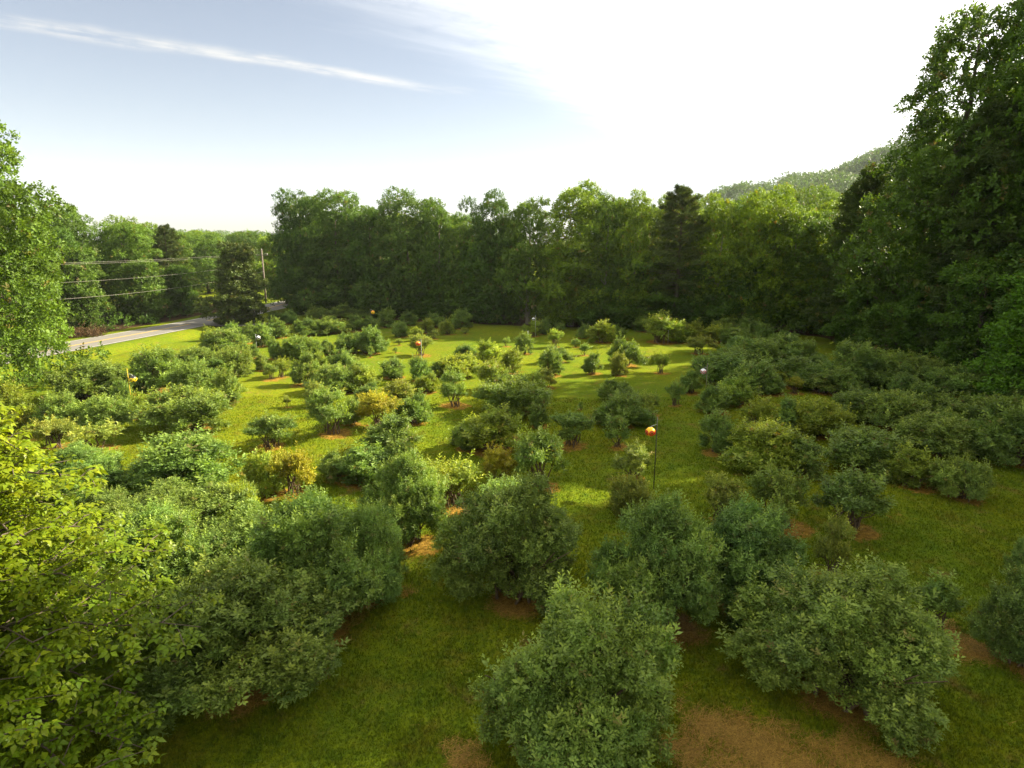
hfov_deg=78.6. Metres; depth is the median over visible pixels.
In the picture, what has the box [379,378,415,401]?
blueberry bush
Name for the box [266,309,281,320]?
blueberry bush
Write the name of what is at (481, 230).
broadleaf tree
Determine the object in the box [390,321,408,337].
blueberry bush
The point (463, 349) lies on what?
blueberry bush
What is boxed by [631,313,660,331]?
blueberry bush
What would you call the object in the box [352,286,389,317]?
sapling
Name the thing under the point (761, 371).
blueberry bush
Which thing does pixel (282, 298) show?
broadleaf tree
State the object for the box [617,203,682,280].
broadleaf tree
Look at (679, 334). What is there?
blueberry bush
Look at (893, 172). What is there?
broadleaf tree
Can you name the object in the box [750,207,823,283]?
broadleaf tree
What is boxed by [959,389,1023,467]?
blueberry bush
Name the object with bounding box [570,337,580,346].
blueberry bush
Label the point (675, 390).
blueberry bush
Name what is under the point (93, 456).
blueberry bush
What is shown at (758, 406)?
blueberry bush
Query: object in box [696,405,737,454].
blueberry bush
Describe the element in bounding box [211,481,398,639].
blueberry bush
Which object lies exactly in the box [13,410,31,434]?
blueberry bush
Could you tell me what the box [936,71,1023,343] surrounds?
broadleaf tree
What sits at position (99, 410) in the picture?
blueberry bush
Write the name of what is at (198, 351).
blueberry bush
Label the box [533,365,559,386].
blueberry bush
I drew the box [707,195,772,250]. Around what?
broadleaf tree
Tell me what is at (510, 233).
broadleaf tree
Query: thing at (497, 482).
blueberry bush
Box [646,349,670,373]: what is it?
blueberry bush
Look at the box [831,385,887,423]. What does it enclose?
blueberry bush
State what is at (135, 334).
road
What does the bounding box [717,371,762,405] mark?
blueberry bush
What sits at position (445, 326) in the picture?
blueberry bush
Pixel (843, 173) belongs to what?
forest
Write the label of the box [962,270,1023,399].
broadleaf tree
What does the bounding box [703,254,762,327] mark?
broadleaf tree
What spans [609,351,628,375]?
blueberry bush
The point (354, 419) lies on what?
blueberry bush
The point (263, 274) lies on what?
utility pole
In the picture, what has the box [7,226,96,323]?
broadleaf tree
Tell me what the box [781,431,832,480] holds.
blueberry bush
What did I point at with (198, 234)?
broadleaf tree
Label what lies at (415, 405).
blueberry bush
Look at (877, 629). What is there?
blueberry bush
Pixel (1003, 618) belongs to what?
blueberry bush
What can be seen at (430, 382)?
blueberry bush
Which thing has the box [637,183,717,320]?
pine tree
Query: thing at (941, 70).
broadleaf tree
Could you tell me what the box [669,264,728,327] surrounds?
broadleaf tree
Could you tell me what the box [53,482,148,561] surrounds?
blueberry bush
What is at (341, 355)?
blueberry bush
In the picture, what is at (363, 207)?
broadleaf tree
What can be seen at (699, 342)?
blueberry bush
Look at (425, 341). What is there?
blueberry bush
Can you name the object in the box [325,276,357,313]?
sapling
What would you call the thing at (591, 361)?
blueberry bush
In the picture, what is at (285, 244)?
broadleaf tree
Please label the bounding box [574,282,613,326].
sapling
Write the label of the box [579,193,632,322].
broadleaf tree
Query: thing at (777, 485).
blueberry bush
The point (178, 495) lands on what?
blueberry bush
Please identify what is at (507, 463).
blueberry bush
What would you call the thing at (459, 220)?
broadleaf tree
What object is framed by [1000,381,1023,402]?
blueberry bush
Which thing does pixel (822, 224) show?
broadleaf tree
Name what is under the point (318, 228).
broadleaf tree
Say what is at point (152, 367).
blueberry bush
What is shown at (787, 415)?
blueberry bush
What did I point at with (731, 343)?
blueberry bush
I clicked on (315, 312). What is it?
blueberry bush
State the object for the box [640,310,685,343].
blueberry bush
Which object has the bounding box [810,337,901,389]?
blueberry bush
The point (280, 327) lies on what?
blueberry bush
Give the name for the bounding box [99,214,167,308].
broadleaf tree
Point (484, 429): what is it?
blueberry bush
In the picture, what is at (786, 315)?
sapling
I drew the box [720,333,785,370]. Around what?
blueberry bush
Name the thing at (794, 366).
blueberry bush
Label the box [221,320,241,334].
blueberry bush
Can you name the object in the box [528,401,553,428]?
blueberry bush
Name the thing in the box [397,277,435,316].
sapling
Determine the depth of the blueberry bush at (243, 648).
13.24 m
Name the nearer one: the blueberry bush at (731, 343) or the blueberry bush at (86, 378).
the blueberry bush at (86, 378)
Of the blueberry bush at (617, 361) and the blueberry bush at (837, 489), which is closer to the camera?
the blueberry bush at (837, 489)
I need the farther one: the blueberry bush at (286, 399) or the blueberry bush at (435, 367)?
the blueberry bush at (435, 367)
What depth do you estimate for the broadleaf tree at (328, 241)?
95.60 m
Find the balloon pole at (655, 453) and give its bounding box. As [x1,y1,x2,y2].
[653,417,657,488]
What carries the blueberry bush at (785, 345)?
on the ground at (574, 381)
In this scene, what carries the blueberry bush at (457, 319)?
on the ground at (574, 381)
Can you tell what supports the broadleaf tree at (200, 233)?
on the ground at (574, 381)
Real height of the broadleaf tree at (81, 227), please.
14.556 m
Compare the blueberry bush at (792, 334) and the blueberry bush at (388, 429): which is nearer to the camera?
the blueberry bush at (388, 429)
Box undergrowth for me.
[0,300,987,365]
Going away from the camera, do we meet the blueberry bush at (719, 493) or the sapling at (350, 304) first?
the blueberry bush at (719, 493)
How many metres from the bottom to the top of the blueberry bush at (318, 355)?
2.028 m
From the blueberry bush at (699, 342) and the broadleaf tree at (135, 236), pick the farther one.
the broadleaf tree at (135, 236)
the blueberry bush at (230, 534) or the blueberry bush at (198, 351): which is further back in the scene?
the blueberry bush at (198, 351)
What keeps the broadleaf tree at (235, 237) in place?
on the ground at (574, 381)
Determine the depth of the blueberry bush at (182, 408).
33.03 m
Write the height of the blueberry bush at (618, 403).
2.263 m
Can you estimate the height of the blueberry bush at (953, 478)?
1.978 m
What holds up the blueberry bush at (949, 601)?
on the ground at (574, 381)
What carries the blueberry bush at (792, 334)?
on the ground at (574, 381)
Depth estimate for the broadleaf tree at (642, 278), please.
72.20 m
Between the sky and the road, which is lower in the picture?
the road
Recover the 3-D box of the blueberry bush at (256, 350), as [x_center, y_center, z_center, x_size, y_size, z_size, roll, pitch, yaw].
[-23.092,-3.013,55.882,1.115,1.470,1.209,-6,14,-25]
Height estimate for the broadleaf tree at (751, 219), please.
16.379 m
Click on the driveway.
(210, 323)
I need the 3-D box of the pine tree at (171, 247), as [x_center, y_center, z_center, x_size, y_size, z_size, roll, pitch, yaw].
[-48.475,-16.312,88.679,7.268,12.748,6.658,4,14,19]
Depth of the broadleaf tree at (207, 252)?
120.43 m
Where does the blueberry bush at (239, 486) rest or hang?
on the ground at (574, 381)
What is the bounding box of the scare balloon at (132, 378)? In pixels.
[128,373,136,381]
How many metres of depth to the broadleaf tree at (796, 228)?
67.75 m
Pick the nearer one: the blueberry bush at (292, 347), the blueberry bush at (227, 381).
the blueberry bush at (227, 381)
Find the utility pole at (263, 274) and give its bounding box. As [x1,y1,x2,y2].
[261,249,266,302]
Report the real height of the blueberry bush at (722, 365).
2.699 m
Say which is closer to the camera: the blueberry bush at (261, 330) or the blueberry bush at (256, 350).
the blueberry bush at (256, 350)
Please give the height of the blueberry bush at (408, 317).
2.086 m
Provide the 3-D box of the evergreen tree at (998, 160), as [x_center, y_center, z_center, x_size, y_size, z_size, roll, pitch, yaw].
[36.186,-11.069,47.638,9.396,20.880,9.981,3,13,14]
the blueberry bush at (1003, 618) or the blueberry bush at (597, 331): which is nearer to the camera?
the blueberry bush at (1003, 618)
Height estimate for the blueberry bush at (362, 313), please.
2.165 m
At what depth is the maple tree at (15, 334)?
40.63 m
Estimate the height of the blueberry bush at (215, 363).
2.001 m
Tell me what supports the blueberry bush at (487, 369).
on the ground at (574, 381)
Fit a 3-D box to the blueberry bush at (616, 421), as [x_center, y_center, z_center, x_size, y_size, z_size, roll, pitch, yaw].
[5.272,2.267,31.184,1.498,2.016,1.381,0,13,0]
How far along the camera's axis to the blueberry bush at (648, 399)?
37.05 m
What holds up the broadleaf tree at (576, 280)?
on the ground at (574, 381)
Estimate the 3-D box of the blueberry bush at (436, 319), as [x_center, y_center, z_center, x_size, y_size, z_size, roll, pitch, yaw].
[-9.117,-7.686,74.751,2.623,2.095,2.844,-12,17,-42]
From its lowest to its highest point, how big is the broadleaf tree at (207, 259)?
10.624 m
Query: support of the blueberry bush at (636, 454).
on the ground at (574, 381)
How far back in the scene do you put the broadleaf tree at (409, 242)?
89.20 m
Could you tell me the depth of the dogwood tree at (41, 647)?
11.27 m
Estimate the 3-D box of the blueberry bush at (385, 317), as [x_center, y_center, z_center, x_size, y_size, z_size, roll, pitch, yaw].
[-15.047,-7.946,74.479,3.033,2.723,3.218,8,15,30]
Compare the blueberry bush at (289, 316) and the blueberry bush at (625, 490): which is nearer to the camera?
the blueberry bush at (625, 490)
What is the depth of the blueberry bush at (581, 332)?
65.30 m
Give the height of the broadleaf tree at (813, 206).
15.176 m
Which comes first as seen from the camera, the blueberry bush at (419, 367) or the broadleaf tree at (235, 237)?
the blueberry bush at (419, 367)
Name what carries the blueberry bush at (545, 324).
on the ground at (574, 381)
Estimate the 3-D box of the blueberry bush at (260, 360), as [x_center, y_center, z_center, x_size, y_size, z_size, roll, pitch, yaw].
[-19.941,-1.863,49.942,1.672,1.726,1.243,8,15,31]
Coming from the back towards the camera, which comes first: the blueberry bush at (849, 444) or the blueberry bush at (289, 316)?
the blueberry bush at (289, 316)
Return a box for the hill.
[537,132,965,254]
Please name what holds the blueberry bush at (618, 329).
on the ground at (574, 381)
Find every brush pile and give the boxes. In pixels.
[57,322,111,337]
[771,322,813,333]
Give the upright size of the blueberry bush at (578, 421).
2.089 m
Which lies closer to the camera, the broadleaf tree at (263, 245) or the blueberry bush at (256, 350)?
the blueberry bush at (256, 350)
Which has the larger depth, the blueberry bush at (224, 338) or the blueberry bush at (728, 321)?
the blueberry bush at (728, 321)
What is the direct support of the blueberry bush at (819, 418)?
on the ground at (574, 381)
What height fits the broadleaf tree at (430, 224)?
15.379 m
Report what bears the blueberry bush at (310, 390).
on the ground at (574, 381)
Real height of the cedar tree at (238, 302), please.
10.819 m
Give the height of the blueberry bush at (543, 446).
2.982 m
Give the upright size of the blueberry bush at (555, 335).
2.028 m
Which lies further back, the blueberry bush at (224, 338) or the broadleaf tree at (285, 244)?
the broadleaf tree at (285, 244)
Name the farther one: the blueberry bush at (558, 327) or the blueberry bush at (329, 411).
the blueberry bush at (558, 327)
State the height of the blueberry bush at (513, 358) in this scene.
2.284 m
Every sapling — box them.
[283,281,308,313]
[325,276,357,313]
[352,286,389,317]
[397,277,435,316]
[414,285,456,319]
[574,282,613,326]
[596,290,642,328]
[629,293,688,322]
[686,285,736,328]
[759,285,807,331]
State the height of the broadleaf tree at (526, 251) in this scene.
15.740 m
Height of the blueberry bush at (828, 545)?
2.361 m
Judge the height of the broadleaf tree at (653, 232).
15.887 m
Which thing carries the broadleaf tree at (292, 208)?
on the ground at (574, 381)
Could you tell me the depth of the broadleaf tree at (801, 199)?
112.09 m
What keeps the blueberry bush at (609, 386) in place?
on the ground at (574, 381)
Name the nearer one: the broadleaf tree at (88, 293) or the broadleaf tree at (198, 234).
the broadleaf tree at (88, 293)
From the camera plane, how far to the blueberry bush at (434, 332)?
65.48 m
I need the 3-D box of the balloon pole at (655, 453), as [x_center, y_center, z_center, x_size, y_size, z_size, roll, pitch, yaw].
[5.930,2.995,25.879,0.045,3.382,0.043,0,13,0]
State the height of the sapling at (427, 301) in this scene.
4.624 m
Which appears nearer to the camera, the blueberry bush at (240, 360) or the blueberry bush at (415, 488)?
the blueberry bush at (415, 488)
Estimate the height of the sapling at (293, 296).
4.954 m
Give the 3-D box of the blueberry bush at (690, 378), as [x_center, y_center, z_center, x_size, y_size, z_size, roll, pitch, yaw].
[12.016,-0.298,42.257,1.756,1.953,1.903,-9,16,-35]
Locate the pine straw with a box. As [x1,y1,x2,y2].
[33,373,1023,767]
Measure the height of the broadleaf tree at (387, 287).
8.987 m
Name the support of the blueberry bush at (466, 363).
on the ground at (574, 381)
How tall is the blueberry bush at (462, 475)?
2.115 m
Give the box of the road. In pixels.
[2,301,288,363]
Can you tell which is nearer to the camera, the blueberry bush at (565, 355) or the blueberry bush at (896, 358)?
the blueberry bush at (896, 358)
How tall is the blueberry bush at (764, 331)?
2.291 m
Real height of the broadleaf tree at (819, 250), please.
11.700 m
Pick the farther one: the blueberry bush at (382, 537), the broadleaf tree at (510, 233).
the broadleaf tree at (510, 233)
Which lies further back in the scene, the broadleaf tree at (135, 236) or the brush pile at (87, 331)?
the broadleaf tree at (135, 236)
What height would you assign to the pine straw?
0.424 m
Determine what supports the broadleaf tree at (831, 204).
on the ground at (574, 381)
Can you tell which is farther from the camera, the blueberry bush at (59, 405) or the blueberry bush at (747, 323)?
the blueberry bush at (747, 323)
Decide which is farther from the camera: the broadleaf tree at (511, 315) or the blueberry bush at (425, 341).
the broadleaf tree at (511, 315)
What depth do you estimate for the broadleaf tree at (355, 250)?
82.66 m
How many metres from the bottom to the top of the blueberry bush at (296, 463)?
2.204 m
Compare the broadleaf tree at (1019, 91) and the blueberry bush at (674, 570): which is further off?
the broadleaf tree at (1019, 91)
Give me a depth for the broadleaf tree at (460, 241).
78.61 m
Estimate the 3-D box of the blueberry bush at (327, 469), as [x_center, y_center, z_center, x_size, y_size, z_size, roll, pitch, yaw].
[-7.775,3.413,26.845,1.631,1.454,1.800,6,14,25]
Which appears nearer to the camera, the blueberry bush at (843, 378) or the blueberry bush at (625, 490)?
the blueberry bush at (625, 490)
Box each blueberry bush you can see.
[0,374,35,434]
[8,439,130,505]
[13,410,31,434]
[16,413,83,449]
[24,385,85,427]
[37,354,140,399]
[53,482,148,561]
[60,416,124,449]
[69,390,139,428]
[81,495,219,641]
[87,548,359,753]
[107,476,224,558]
[109,375,132,401]
[115,423,258,497]
[120,341,181,394]
[128,382,236,436]
[130,388,149,412]
[164,356,219,393]
[175,345,217,362]
[175,494,296,590]
[185,475,262,528]
[196,326,250,351]
[198,324,216,338]
[200,354,233,377]
[208,365,249,403]
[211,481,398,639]
[213,343,254,376]
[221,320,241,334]
[221,480,261,519]
[236,446,289,500]
[238,322,254,342]
[239,409,298,448]
[248,343,259,357]
[249,320,276,346]
[254,352,269,370]
[262,363,278,379]
[263,440,316,495]
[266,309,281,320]
[266,336,281,358]
[267,316,290,337]
[271,357,293,377]
[275,334,324,359]
[277,308,299,323]
[283,394,291,406]
[288,315,320,335]
[288,349,318,384]
[289,481,342,556]
[298,360,361,393]
[302,379,328,407]
[303,380,352,434]
[304,304,329,318]
[312,314,346,334]
[313,349,326,368]
[315,444,346,482]
[320,336,334,354]
[320,344,355,369]
[320,492,409,606]
[328,301,354,319]
[332,437,393,490]
[333,329,353,351]
[337,395,366,424]
[343,313,363,331]
[345,360,373,372]
[347,323,390,353]
[349,361,382,387]
[352,378,380,403]
[353,445,450,546]
[354,305,373,317]
[354,388,404,425]
[355,407,425,451]
[361,315,381,328]
[366,344,374,356]
[373,435,421,480]
[375,305,395,327]
[378,355,406,379]
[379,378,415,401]
[386,388,434,423]
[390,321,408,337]
[400,309,417,324]
[408,326,423,335]
[408,333,435,355]
[408,353,432,378]
[412,370,440,392]
[418,317,434,332]
[422,464,583,619]
[423,449,486,507]
[427,311,443,327]
[427,328,439,337]
[428,361,444,376]
[435,351,481,376]
[437,363,468,406]
[438,316,455,334]
[446,418,473,450]
[451,306,473,328]
[452,342,476,355]
[458,400,523,450]
[459,327,468,333]
[467,567,684,767]
[471,369,553,417]
[472,356,510,384]
[473,337,502,362]
[474,471,535,517]
[480,441,518,478]
[497,345,524,373]
[502,337,509,345]
[512,422,571,491]
[513,329,534,353]
[521,319,543,336]
[526,368,549,389]
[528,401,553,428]
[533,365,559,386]
[537,318,551,334]
[537,345,565,374]
[538,341,574,360]
[547,327,563,346]
[550,406,597,447]
[554,323,566,331]
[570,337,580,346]
[574,322,590,337]
[579,343,593,355]
[580,348,603,373]
[582,484,726,627]
[585,318,617,342]
[589,386,661,426]
[594,373,643,398]
[602,412,632,447]
[603,331,651,365]
[607,468,655,516]
[608,322,628,338]
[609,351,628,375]
[611,436,654,478]
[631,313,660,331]
[637,388,662,411]
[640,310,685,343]
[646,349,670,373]
[665,317,707,339]
[665,378,688,405]
[669,319,697,342]
[674,366,703,393]
[684,334,720,353]
[689,348,751,382]
[693,379,731,412]
[695,491,810,639]
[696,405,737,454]
[698,470,748,519]
[699,324,725,341]
[706,313,736,330]
[715,546,965,757]
[716,333,747,353]
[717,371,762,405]
[717,412,816,474]
[718,324,753,343]
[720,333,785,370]
[734,313,762,337]
[734,356,781,395]
[735,395,780,426]
[743,453,814,526]
[753,321,775,338]
[754,331,806,360]
[757,376,786,394]
[770,326,800,340]
[771,353,819,389]
[777,388,805,430]
[781,336,831,361]
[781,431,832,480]
[784,393,858,438]
[786,376,804,393]
[802,353,831,366]
[802,367,840,393]
[807,460,897,530]
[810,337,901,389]
[811,503,862,573]
[815,365,862,394]
[822,418,914,480]
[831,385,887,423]
[855,385,939,429]
[865,347,918,385]
[884,439,940,488]
[886,370,924,391]
[889,405,984,460]
[898,374,956,411]
[901,350,949,384]
[907,565,971,629]
[920,361,982,396]
[926,452,997,501]
[932,391,995,423]
[958,562,1023,667]
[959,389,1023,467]
[965,363,1023,397]
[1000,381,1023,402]
[1001,535,1023,569]
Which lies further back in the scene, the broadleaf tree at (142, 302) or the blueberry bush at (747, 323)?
the broadleaf tree at (142, 302)
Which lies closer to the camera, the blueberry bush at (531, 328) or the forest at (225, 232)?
the blueberry bush at (531, 328)
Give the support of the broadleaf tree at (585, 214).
on the ground at (574, 381)
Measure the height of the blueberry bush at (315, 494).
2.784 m
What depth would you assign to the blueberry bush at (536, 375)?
40.88 m
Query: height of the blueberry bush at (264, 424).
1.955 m
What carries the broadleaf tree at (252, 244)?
on the ground at (574, 381)
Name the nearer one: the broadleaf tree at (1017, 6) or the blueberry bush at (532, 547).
the blueberry bush at (532, 547)
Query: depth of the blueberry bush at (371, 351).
55.80 m
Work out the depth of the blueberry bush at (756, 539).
16.65 m
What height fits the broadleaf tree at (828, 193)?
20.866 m
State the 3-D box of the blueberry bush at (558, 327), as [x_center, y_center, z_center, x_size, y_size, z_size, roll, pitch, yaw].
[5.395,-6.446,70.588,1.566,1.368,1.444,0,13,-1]
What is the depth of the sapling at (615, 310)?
72.68 m
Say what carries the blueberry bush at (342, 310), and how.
on the ground at (574, 381)
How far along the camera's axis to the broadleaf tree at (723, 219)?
69.25 m
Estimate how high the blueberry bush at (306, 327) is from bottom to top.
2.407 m
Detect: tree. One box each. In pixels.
[0,120,111,392]
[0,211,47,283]
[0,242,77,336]
[0,401,254,767]
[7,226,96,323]
[25,218,81,272]
[42,204,120,317]
[46,246,115,329]
[79,220,171,318]
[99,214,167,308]
[113,258,166,322]
[150,223,198,299]
[152,233,207,305]
[160,263,200,315]
[171,241,215,284]
[177,231,244,293]
[184,230,223,239]
[187,229,222,262]
[191,240,271,327]
[224,230,269,280]
[233,234,273,268]
[251,234,284,295]
[258,187,334,309]
[269,257,290,301]
[278,196,335,275]
[290,187,368,311]
[290,216,358,274]
[336,206,401,309]
[337,205,409,277]
[347,186,445,313]
[363,250,418,316]
[387,211,431,298]
[413,200,457,315]
[435,220,481,314]
[443,236,490,320]
[449,211,482,273]
[457,187,512,322]
[471,218,532,303]
[471,231,529,324]
[492,195,552,323]
[523,245,593,326]
[528,178,615,326]
[574,186,627,303]
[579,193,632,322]
[599,188,662,326]
[612,250,673,325]
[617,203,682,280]
[628,200,701,317]
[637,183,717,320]
[657,193,705,276]
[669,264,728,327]
[682,216,753,275]
[683,192,750,321]
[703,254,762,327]
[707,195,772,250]
[718,182,803,326]
[745,219,795,324]
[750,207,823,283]
[755,203,827,332]
[773,185,821,209]
[787,229,832,331]
[789,198,859,238]
[792,202,837,238]
[796,209,853,327]
[800,163,905,337]
[804,184,838,206]
[817,282,891,346]
[825,0,1023,357]
[829,194,842,205]
[859,141,961,298]
[867,260,956,360]
[911,0,1023,311]
[912,93,1023,360]
[924,255,1016,370]
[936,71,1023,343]
[957,19,1023,328]
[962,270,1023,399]
[975,206,1023,370]
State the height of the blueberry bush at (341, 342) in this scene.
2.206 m
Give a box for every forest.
[93,228,298,262]
[699,106,977,213]
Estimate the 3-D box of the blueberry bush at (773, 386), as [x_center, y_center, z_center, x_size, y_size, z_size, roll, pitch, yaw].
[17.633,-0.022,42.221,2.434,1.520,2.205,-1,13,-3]
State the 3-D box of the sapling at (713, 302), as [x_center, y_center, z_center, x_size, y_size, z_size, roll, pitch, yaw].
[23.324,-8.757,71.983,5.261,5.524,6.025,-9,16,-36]
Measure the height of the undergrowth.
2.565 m
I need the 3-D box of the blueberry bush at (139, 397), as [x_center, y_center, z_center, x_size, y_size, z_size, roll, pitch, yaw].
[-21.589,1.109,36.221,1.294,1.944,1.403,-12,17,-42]
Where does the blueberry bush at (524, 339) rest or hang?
on the ground at (574, 381)
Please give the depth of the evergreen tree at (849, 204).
60.83 m
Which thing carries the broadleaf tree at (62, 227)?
on the ground at (574, 381)
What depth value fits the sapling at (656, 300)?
72.09 m
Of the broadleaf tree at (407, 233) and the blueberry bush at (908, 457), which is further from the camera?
the broadleaf tree at (407, 233)
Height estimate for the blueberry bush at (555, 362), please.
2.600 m
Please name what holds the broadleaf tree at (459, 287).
on the ground at (574, 381)
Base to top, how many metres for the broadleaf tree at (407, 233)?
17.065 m
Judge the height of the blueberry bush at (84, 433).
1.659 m
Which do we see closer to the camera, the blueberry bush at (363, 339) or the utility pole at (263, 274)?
the blueberry bush at (363, 339)
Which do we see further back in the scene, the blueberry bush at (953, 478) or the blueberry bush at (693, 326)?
the blueberry bush at (693, 326)
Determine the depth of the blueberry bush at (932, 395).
36.38 m
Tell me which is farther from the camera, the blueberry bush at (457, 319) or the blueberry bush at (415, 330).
the blueberry bush at (457, 319)
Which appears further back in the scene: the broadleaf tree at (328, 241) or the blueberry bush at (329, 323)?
the broadleaf tree at (328, 241)
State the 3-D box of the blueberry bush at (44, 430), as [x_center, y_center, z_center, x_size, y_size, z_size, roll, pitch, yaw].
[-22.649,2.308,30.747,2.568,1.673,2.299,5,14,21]
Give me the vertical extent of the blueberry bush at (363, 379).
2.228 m
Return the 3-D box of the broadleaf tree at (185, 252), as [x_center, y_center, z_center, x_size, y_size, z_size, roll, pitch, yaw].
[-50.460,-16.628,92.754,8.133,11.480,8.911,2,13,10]
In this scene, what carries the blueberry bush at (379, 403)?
on the ground at (574, 381)
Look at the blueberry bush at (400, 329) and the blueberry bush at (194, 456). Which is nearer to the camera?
the blueberry bush at (194, 456)
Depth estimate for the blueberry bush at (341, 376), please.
41.92 m
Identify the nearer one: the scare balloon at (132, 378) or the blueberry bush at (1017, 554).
the blueberry bush at (1017, 554)
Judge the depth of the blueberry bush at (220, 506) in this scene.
21.91 m
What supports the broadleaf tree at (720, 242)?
on the ground at (574, 381)
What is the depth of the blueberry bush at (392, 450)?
26.77 m
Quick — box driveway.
[185,321,262,325]
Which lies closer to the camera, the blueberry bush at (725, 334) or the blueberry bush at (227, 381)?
the blueberry bush at (227, 381)
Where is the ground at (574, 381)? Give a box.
[0,249,1023,767]
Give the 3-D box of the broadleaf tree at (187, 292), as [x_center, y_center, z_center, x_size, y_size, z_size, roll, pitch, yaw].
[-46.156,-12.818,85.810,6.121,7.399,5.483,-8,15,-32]
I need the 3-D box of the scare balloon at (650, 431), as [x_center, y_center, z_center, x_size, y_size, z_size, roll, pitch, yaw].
[5.671,1.890,25.624,0.426,0.526,0.425,10,16,37]
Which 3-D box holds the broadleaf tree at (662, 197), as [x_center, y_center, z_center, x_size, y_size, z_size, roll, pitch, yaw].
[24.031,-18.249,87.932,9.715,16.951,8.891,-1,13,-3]
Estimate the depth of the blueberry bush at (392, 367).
46.47 m
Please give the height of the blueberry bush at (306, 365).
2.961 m
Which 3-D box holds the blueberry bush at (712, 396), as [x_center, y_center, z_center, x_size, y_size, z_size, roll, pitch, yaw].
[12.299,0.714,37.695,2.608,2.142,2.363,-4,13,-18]
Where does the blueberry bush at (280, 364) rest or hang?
on the ground at (574, 381)
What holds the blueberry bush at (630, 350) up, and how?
on the ground at (574, 381)
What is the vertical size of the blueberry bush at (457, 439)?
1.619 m
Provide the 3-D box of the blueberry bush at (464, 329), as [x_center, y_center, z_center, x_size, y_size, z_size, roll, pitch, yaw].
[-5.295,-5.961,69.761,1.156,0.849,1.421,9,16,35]
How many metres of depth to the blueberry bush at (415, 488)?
20.44 m
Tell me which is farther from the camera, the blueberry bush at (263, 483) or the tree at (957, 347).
the tree at (957, 347)
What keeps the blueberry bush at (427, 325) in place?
on the ground at (574, 381)
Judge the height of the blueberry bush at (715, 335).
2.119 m
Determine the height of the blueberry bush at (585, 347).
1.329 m
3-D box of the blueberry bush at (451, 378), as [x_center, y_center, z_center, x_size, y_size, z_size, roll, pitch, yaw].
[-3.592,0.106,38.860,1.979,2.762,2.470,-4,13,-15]
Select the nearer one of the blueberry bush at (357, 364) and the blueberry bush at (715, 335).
the blueberry bush at (357, 364)
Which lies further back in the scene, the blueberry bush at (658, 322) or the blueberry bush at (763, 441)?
the blueberry bush at (658, 322)
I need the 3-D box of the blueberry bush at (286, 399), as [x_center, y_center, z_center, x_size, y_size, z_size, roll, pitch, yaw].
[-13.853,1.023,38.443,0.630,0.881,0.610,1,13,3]
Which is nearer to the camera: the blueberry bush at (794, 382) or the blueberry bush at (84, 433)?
the blueberry bush at (84, 433)
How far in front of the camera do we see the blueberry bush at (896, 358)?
43.35 m
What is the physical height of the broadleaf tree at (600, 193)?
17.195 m
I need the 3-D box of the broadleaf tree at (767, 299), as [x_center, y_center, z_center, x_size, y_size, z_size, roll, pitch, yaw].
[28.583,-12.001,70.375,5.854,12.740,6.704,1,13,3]
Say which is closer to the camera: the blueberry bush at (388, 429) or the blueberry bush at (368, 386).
the blueberry bush at (388, 429)
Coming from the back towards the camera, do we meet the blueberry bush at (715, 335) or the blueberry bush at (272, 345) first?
the blueberry bush at (715, 335)
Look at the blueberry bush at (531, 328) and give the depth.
67.03 m
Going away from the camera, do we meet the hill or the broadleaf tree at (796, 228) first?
the broadleaf tree at (796, 228)
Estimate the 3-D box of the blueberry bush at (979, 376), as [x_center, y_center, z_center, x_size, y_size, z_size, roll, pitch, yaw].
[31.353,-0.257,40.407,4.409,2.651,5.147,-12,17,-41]
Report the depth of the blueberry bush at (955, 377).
40.55 m
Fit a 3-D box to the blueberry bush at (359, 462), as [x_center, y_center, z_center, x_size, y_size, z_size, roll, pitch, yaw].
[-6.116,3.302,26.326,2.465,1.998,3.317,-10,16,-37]
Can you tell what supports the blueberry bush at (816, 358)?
on the ground at (574, 381)
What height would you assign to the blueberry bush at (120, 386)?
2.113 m
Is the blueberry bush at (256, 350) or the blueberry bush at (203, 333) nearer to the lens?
the blueberry bush at (256, 350)
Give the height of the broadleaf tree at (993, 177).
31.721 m
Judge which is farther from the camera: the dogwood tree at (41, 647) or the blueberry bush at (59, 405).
the blueberry bush at (59, 405)
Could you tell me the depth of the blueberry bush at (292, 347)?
54.79 m
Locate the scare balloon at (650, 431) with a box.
[645,425,655,436]
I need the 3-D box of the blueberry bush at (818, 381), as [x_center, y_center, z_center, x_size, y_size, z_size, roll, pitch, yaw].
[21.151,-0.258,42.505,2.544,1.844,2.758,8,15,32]
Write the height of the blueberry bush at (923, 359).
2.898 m
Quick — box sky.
[0,0,1022,243]
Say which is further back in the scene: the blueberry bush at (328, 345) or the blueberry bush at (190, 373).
the blueberry bush at (328, 345)
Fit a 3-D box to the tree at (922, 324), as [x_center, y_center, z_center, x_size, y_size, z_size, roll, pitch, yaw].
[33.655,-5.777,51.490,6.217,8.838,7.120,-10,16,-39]
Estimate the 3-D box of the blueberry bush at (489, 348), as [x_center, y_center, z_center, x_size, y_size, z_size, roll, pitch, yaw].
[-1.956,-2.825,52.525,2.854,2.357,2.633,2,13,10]

